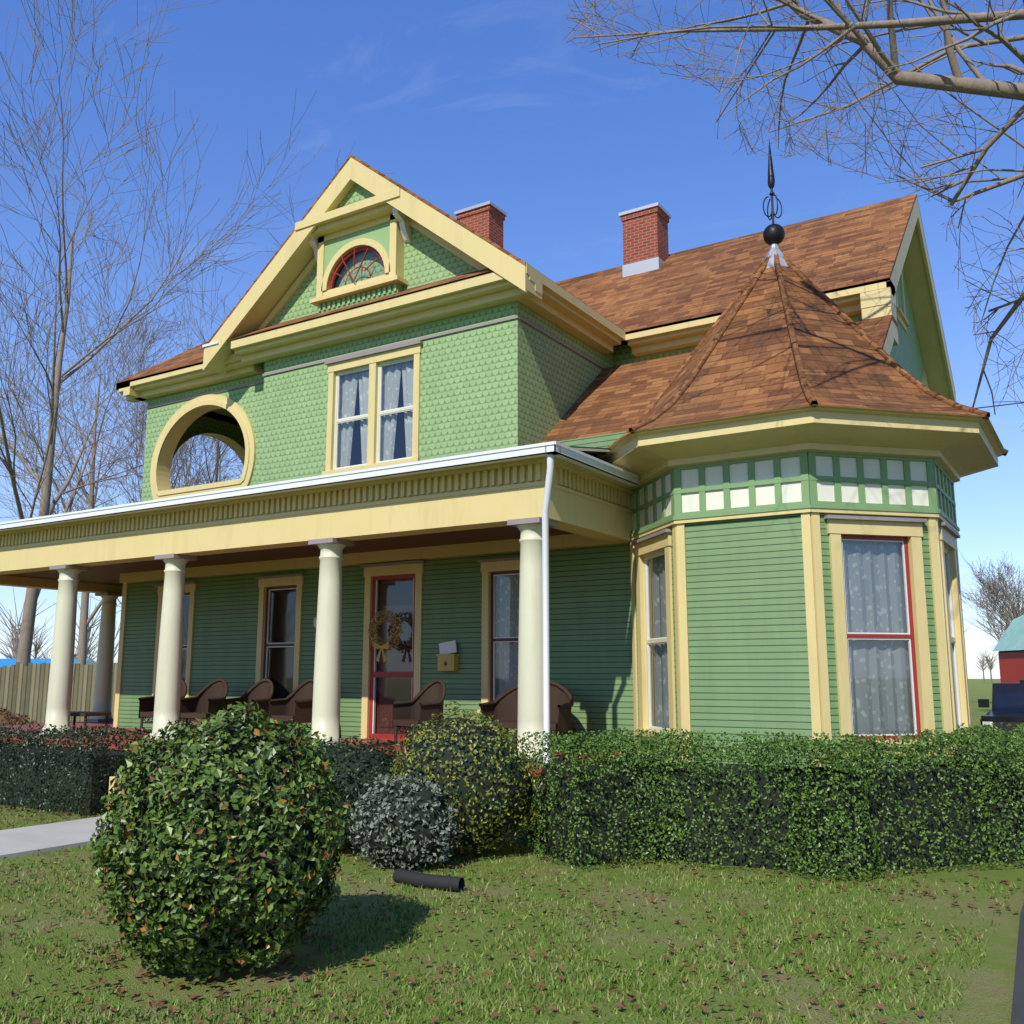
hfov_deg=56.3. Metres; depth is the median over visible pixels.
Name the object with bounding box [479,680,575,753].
wicker chair
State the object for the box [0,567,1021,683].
treeline
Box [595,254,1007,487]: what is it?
tower roof
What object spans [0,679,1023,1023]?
lawn
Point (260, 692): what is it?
wicker chair
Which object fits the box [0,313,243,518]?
tree
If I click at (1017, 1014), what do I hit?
driveway pavement
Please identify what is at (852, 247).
house roof
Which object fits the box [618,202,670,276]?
chimney
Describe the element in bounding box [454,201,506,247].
chimney
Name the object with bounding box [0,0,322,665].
tree
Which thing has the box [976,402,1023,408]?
utility wires
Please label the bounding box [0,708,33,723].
dry shrub
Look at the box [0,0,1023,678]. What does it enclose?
sky
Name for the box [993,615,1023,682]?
red barn
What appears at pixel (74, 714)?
wicker side table
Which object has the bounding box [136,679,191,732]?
wicker chair
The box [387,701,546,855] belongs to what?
yellow green shrub
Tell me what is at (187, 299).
tree
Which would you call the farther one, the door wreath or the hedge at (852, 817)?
the door wreath
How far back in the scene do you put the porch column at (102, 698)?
23.41 m
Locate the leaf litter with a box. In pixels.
[0,806,1023,1023]
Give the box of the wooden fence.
[0,662,116,723]
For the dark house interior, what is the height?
8.500 m
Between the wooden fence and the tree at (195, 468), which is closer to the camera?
the wooden fence
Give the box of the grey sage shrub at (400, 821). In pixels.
[347,770,463,869]
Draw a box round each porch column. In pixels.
[35,564,88,737]
[87,592,121,721]
[144,553,196,743]
[308,538,354,744]
[507,517,562,765]
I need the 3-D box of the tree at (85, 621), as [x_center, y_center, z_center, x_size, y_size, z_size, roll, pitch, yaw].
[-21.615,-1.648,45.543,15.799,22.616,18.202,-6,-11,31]
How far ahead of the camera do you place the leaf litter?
6.77 m
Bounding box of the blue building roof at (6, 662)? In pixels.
[0,659,94,685]
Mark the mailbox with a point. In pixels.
(447, 660)
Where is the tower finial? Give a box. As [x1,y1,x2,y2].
[763,140,787,267]
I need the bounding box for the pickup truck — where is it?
[978,680,1023,748]
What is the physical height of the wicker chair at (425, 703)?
1.050 m
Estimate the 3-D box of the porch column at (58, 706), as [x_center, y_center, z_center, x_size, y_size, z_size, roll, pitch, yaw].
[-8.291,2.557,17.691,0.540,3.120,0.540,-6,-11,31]
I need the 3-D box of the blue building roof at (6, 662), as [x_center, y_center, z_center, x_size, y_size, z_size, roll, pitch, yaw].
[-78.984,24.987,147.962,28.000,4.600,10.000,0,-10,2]
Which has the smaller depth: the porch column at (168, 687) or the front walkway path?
the front walkway path
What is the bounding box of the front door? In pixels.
[369,574,414,740]
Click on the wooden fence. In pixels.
(23, 690)
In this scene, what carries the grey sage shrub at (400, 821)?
on the lawn at (988, 997)
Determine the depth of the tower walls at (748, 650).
12.28 m
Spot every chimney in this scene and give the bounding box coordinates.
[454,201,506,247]
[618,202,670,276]
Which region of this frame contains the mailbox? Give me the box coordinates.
[436,640,458,670]
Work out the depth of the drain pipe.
9.07 m
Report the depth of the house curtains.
12.36 m
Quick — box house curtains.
[337,360,913,733]
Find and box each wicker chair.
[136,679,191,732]
[179,678,227,728]
[224,678,275,729]
[268,678,313,739]
[387,679,445,745]
[479,680,575,753]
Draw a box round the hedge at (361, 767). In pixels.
[309,734,402,852]
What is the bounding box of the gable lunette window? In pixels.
[295,183,410,317]
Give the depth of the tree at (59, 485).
66.30 m
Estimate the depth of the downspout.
12.03 m
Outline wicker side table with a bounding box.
[70,711,110,733]
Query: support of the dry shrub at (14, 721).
on the lawn at (988, 997)
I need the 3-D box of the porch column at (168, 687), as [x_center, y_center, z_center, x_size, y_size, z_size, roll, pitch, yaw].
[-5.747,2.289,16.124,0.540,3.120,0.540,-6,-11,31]
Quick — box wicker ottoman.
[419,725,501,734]
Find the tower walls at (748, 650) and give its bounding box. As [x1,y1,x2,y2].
[632,456,968,766]
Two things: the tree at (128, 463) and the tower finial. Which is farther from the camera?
the tree at (128, 463)
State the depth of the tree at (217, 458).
43.66 m
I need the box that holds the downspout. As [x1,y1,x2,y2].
[536,454,553,794]
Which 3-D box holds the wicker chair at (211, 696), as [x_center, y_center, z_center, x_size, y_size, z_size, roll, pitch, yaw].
[-5.702,3.656,17.991,0.770,1.050,1.011,-5,-11,26]
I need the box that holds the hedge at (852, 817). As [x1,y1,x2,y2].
[515,722,1023,880]
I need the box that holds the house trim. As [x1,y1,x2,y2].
[113,158,974,766]
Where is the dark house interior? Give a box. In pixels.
[181,364,655,725]
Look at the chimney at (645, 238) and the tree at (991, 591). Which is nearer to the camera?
the chimney at (645, 238)
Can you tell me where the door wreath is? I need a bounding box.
[368,610,402,661]
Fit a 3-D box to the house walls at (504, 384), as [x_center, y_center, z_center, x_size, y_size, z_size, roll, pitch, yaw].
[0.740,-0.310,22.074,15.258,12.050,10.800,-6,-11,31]
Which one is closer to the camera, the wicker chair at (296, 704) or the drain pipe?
the drain pipe
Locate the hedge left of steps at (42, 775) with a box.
[0,722,164,815]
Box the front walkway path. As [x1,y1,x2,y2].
[0,816,111,859]
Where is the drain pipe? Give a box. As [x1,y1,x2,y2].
[392,869,464,891]
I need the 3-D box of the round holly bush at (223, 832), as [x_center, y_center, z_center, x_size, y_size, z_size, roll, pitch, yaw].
[-2.023,2.272,6.844,1.883,1.807,1.808,-6,-11,31]
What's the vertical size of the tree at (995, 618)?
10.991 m
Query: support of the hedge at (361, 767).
on the lawn at (988, 997)
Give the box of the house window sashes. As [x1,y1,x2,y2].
[183,356,961,739]
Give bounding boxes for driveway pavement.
[1010,903,1023,1023]
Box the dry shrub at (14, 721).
[0,719,36,724]
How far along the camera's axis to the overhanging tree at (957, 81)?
11.40 m
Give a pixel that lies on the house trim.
(285, 276)
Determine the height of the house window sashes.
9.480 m
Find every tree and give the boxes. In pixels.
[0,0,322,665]
[0,201,242,507]
[0,205,241,694]
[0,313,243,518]
[0,435,236,606]
[114,429,242,493]
[135,142,390,479]
[563,0,1023,430]
[958,549,1023,646]
[961,554,1023,641]
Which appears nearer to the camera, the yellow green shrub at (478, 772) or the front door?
the yellow green shrub at (478, 772)
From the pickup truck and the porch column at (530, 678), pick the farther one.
the pickup truck
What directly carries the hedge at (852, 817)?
on the lawn at (988, 997)
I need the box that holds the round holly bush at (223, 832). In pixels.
[87,701,350,981]
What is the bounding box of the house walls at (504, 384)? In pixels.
[118,226,928,749]
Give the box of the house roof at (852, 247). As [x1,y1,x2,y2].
[117,154,955,442]
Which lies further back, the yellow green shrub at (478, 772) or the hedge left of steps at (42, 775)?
the hedge left of steps at (42, 775)
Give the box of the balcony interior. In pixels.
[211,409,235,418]

